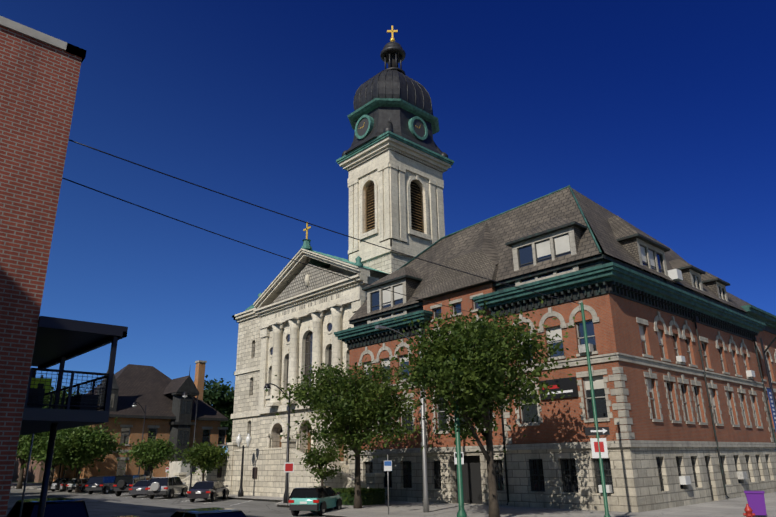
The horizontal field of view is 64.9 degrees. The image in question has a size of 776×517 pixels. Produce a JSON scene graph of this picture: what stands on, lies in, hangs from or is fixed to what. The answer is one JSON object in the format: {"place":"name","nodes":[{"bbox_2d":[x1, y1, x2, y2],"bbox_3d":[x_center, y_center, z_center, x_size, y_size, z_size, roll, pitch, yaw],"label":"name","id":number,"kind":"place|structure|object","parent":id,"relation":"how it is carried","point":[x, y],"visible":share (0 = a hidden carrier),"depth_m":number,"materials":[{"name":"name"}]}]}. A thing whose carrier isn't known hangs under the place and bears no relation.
{"place":"outdoors","nodes":[
{"label":"outdoors","id":0,"kind":"place"},
{"bbox_2d":[6,488,328,516],"bbox_3d":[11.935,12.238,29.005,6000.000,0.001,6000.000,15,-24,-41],"label":"ground","id":1,"kind":"structure","parent":0,"point":[98,504],"depth_m":43.25,"materials":[{"name":"grey asphalt"}]},
{"bbox_2d":[12,455,44,482],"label":"buildings","id":2,"kind":"structure","parent":1,"relation":"on","point":[36,475],"depth_m":108.80,"materials":[{"name":"paint"}]},
{"bbox_2d":[0,16,86,516],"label":"brick building","id":3,"kind":"structure","parent":1,"relation":"on","point":[39,74],"depth_m":13.94,"materials":[{"name":"brick"}]},
{"bbox_2d":[20,316,127,516],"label":"balcony","id":4,"kind":"structure","parent":3,"relation":"attached to","point":[61,341],"depth_m":14.18,"materials":[{"name":"grey metal"}]},
{"bbox_2d":[62,139,579,312],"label":"overhead wires","id":5,"kind":"object","parent":3,"relation":"attached to","point":[280,214],"visible":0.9,"depth_m":18.86,"materials":[{"name":"black"}]},
{"bbox_2d":[16,380,74,488],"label":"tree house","id":6,"kind":"structure","parent":1,"relation":"on","point":[20,478],"depth_m":75.67,"materials":[{"name":"green plant"}]},
{"bbox_2d":[6,497,88,516],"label":"car","id":7,"kind":"object","parent":1,"relation":"on","point":[61,507],"visible":0.92,"depth_m":19.02,"materials":[{"name":"black paint"}]},
{"bbox_2d":[55,462,61,490],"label":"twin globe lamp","id":8,"kind":"object","parent":1,"relation":"on","point":[57,487],"visible":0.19,"depth_m":68.68,"materials":[{"name":"black metal"}]},
{"bbox_2d":[50,478,68,490],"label":"silver sedan car","id":9,"kind":"object","parent":1,"relation":"on","point":[63,482],"visible":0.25,"depth_m":69.29,"materials":[{"name":"grey paint"}]},
{"bbox_2d":[16,387,116,490],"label":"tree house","id":10,"kind":"structure","parent":1,"relation":"on","point":[27,442],"depth_m":66.92,"materials":[{"name":"green plant"}]},
{"bbox_2d":[21,418,130,491],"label":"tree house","id":11,"kind":"structure","parent":1,"relation":"on","point":[81,447],"depth_m":62.56,"materials":[{"name":"green plant"}]},
{"bbox_2d":[66,478,88,492],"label":"white hatchback car","id":12,"kind":"object","parent":1,"relation":"on","point":[71,485],"visible":0.69,"depth_m":65.62,"materials":[{"name":"grey paint"}]},
{"bbox_2d":[85,476,114,493],"bbox_3d":[-28.945,23.190,62.574,2.260,1.691,4.640,-2,-18,3],"label":"black suv","id":13,"kind":"object","parent":1,"relation":"on","point":[104,484],"visible":0.67,"depth_m":60.81,"materials":[{"name":"black paint"}]},
{"bbox_2d":[114,515,140,516],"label":"black sedan car","id":14,"kind":"object","parent":1,"relation":"on","point":[128,516],"visible":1,"depth_m":16.09,"materials":[{"name":"black paint"}]},
{"bbox_2d":[113,474,145,495],"bbox_3d":[-23.910,21.302,57.368,2.280,1.830,4.590,-3,-18,4],"label":"black jeep car","id":15,"kind":"object","parent":1,"relation":"on","point":[124,482],"visible":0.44,"depth_m":55.68,"materials":[{"name":"black paint"}]},
{"bbox_2d":[7,492,252,513],"bbox_3d":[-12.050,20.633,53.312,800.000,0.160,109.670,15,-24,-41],"label":"road markings","id":16,"kind":"object","parent":1,"relation":"on","point":[162,511],"visible":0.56,"depth_m":38.44,"materials":[{"name":"white paint"}]},
{"bbox_2d":[129,480,149,497],"bbox_3d":[-21.372,20.645,54.867,2.220,1.422,4.790,-2,-18,3],"label":"car","id":17,"kind":"object","parent":1,"relation":"on","point":[139,487],"visible":0.38,"depth_m":52.73,"materials":[{"name":"grey paint"}]},
{"bbox_2d":[53,360,227,491],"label":"house","id":18,"kind":"structure","parent":1,"relation":"on","point":[170,409],"depth_m":74.53,"materials":[{"name":"orange brick"}]},
{"bbox_2d":[146,477,187,498],"bbox_3d":[-18.860,19.586,52.236,2.260,1.691,4.890,-2,-18,3],"label":"silver suv","id":19,"kind":"object","parent":1,"relation":"on","point":[170,487],"visible":1,"depth_m":50.68,"materials":[{"name":"grey paint"}]},
{"bbox_2d":[169,507,246,516],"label":"car","id":20,"kind":"object","parent":1,"relation":"on","point":[213,512],"visible":1,"depth_m":17.66,"materials":[{"name":"grey paint"}]},
{"bbox_2d":[187,481,229,501],"bbox_3d":[-13.802,17.971,47.202,2.220,1.422,4.790,-2,-18,3],"label":"car","id":21,"kind":"object","parent":1,"relation":"on","point":[211,490],"visible":1,"depth_m":45.81,"materials":[{"name":"grey paint"}]},
{"bbox_2d":[203,375,234,448],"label":"tree","id":22,"kind":"object","parent":1,"relation":"on","point":[218,397],"visible":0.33,"depth_m":100.38,"materials":[{"name":"green plant"}]},
{"bbox_2d":[174,439,384,496],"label":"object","id":23,"kind":"structure","parent":1,"relation":"on","point":[264,474],"depth_m":49.45,"materials":[{"name":"stone"}]},
{"bbox_2d":[284,462,293,505],"bbox_3d":[-6.227,14.086,38.206,0.600,2.600,0.094,2,-19,-9],"label":"street sign","id":24,"kind":"object","parent":1,"relation":"on","point":[288,467],"visible":1,"depth_m":38.44,"materials":[{"name":"grey"}]},
{"bbox_2d":[288,486,341,515],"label":"car","id":25,"kind":"object","parent":1,"relation":"on","point":[320,499],"visible":1,"depth_m":32.07,"materials":[{"name":"teal paint"}]},
{"bbox_2d":[253,223,387,464],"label":"church front","id":26,"kind":"structure","parent":1,"relation":"on","point":[304,312],"depth_m":58.23,"materials":[{"name":"stone"}]},
{"bbox_2d":[11,481,775,516],"bbox_3d":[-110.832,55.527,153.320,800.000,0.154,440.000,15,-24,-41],"label":"sidewalks","id":27,"kind":"structure","parent":1,"relation":"on","point":[733,507],"depth_m":31.27,"materials":[{"name":"concrete"}]},
{"bbox_2d":[19,375,51,516],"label":"tree","id":28,"kind":"object","parent":27,"relation":"on","point":[38,382],"visible":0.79,"depth_m":18.54,"materials":[{"name":"grey"}]},
{"bbox_2d":[132,402,145,474],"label":"street light","id":29,"kind":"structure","parent":27,"relation":"on","point":[134,404],"depth_m":65.32,"materials":[{"name":"black metal"}]},
{"bbox_2d":[117,431,182,479],"bbox_3d":[-24.231,20.564,61.980,6.101,5.863,5.971,8,-20,-26],"label":"young tree","id":30,"kind":"object","parent":27,"relation":"on","point":[151,454],"visible":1,"depth_m":61.75,"materials":[{"name":"green plant"}]},
{"bbox_2d":[182,392,197,489],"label":"street light","id":31,"kind":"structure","parent":27,"relation":"on","point":[184,395],"depth_m":56.85,"materials":[{"name":"black metal"}]},
{"bbox_2d":[167,437,228,480],"bbox_3d":[-16.744,18.348,54.155,5.317,4.897,6.366,15,-24,-41],"label":"young tree","id":32,"kind":"object","parent":27,"relation":"on","point":[204,456],"visible":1,"depth_m":53.66,"materials":[{"name":"green plant"}]},
{"bbox_2d":[236,434,250,496],"bbox_3d":[-11.855,16.790,49.682,1.237,4.870,0.470,3,-19,-13],"label":"twin globe lamp","id":33,"kind":"object","parent":27,"relation":"on","point":[238,442],"depth_m":49.86,"materials":[{"name":"black"}]},
{"bbox_2d":[264,383,290,502],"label":"street light","id":34,"kind":"structure","parent":27,"relation":"on","point":[285,496],"depth_m":41.58,"materials":[{"name":"black metal"}]},
{"bbox_2d":[296,438,349,485],"bbox_3d":[-4.448,14.422,41.793,3.496,4.161,3.886,15,-24,-41],"label":"tree","id":35,"kind":"object","parent":27,"relation":"on","point":[314,456],"visible":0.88,"depth_m":41.64,"materials":[{"name":"green plant"}]},
{"bbox_2d":[265,357,430,507],"bbox_3d":[-1.802,10.302,36.398,11.488,8.503,11.135,15,-24,-41],"label":"tree","id":36,"kind":"object","parent":27,"relation":"on","point":[343,399],"visible":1,"depth_m":34.64,"materials":[{"name":"green plant"}]},
{"bbox_2d":[332,487,387,505],"bbox_3d":[-2.095,14.996,38.524,2.366,0.984,3.762,15,-24,-41],"label":"hedge","id":37,"kind":"object","parent":27,"relation":"on","point":[372,496],"depth_m":37.49,"materials":[{"name":"green plant"}]},
{"bbox_2d":[384,454,391,513],"bbox_3d":[0.009,11.441,30.953,0.400,2.850,0.093,-1,-18,-1],"label":"bus stop sign","id":38,"kind":"object","parent":27,"relation":"on","point":[387,466],"visible":1,"depth_m":31.14,"materials":[{"name":"grey"}]},
{"bbox_2d":[375,325,428,511],"bbox_3d":[0.735,8.242,31.991,3.233,9.550,0.329,13,-23,-36],"label":"street light","id":39,"kind":"object","parent":27,"relation":"on","point":[425,476],"visible":0.85,"depth_m":32.22,"materials":[{"name":"grey metal"}]},
{"bbox_2d":[452,353,466,516],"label":"green pole","id":40,"kind":"object","parent":27,"relation":"on","point":[458,458],"visible":0.62,"depth_m":26.15,"materials":[{"name":"metal"}]},
{"bbox_2d":[359,299,610,516],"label":"tree","id":41,"kind":"object","parent":27,"relation":"on","point":[483,368],"visible":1,"depth_m":27.11,"materials":[{"name":"green plant"}]},
{"bbox_2d":[580,302,610,516],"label":"sign pole","id":42,"kind":"object","parent":27,"relation":"on","point":[599,447],"visible":1,"depth_m":25.09,"materials":[{"name":"metal"}]},
{"bbox_2d":[743,504,754,516],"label":"fire hydrant","id":43,"kind":"object","parent":27,"relation":"on","point":[748,510],"visible":1,"depth_m":23.13,"materials":[{"name":"red metal"}]},
{"bbox_2d":[744,491,766,514],"bbox_3d":[15.828,10.546,26.226,0.760,1.030,0.660,-10,-20,25],"label":"trash bin","id":44,"kind":"object","parent":27,"relation":"on","point":[756,501],"visible":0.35,"depth_m":26.00,"materials":[{"name":"purple plastic"}]},
{"bbox_2d":[760,337,775,409],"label":"street light","id":45,"kind":"object","parent":27,"relation":"on","point":[765,362],"visible":0.96,"depth_m":31.03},
{"bbox_2d":[766,387,775,430],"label":"banner","id":46,"kind":"object","parent":45,"relation":"attached to","point":[771,401],"depth_m":30.19,"materials":[{"name":"blue fabric"}]},
{"bbox_2d":[336,26,453,278],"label":"church tower","id":47,"kind":"structure","parent":1,"relation":"on","point":[395,161],"depth_m":60.89,"materials":[{"name":"stone"}]},
{"bbox_2d":[334,185,775,511],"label":"academy building","id":48,"kind":"structure","parent":1,"relation":"on","point":[682,409],"depth_m":36.50,"materials":[{"name":"brick"}]},
{"bbox_2d":[231,305,260,448],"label":"wall","id":49,"kind":"structure","parent":0,"point":[245,416],"depth_m":65.98,"materials":[{"name":"stone"}]},
{"bbox_2d":[0,0,775,451],"label":"sky","id":50,"kind":"structure","parent":0,"point":[661,114],"materials":[{"name":"blue"}]},
{"bbox_2d":[727,292,775,448],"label":"building","id":51,"kind":"structure","parent":0,"point":[767,334],"depth_m":50.71,"materials":[{"name":"red brick"}]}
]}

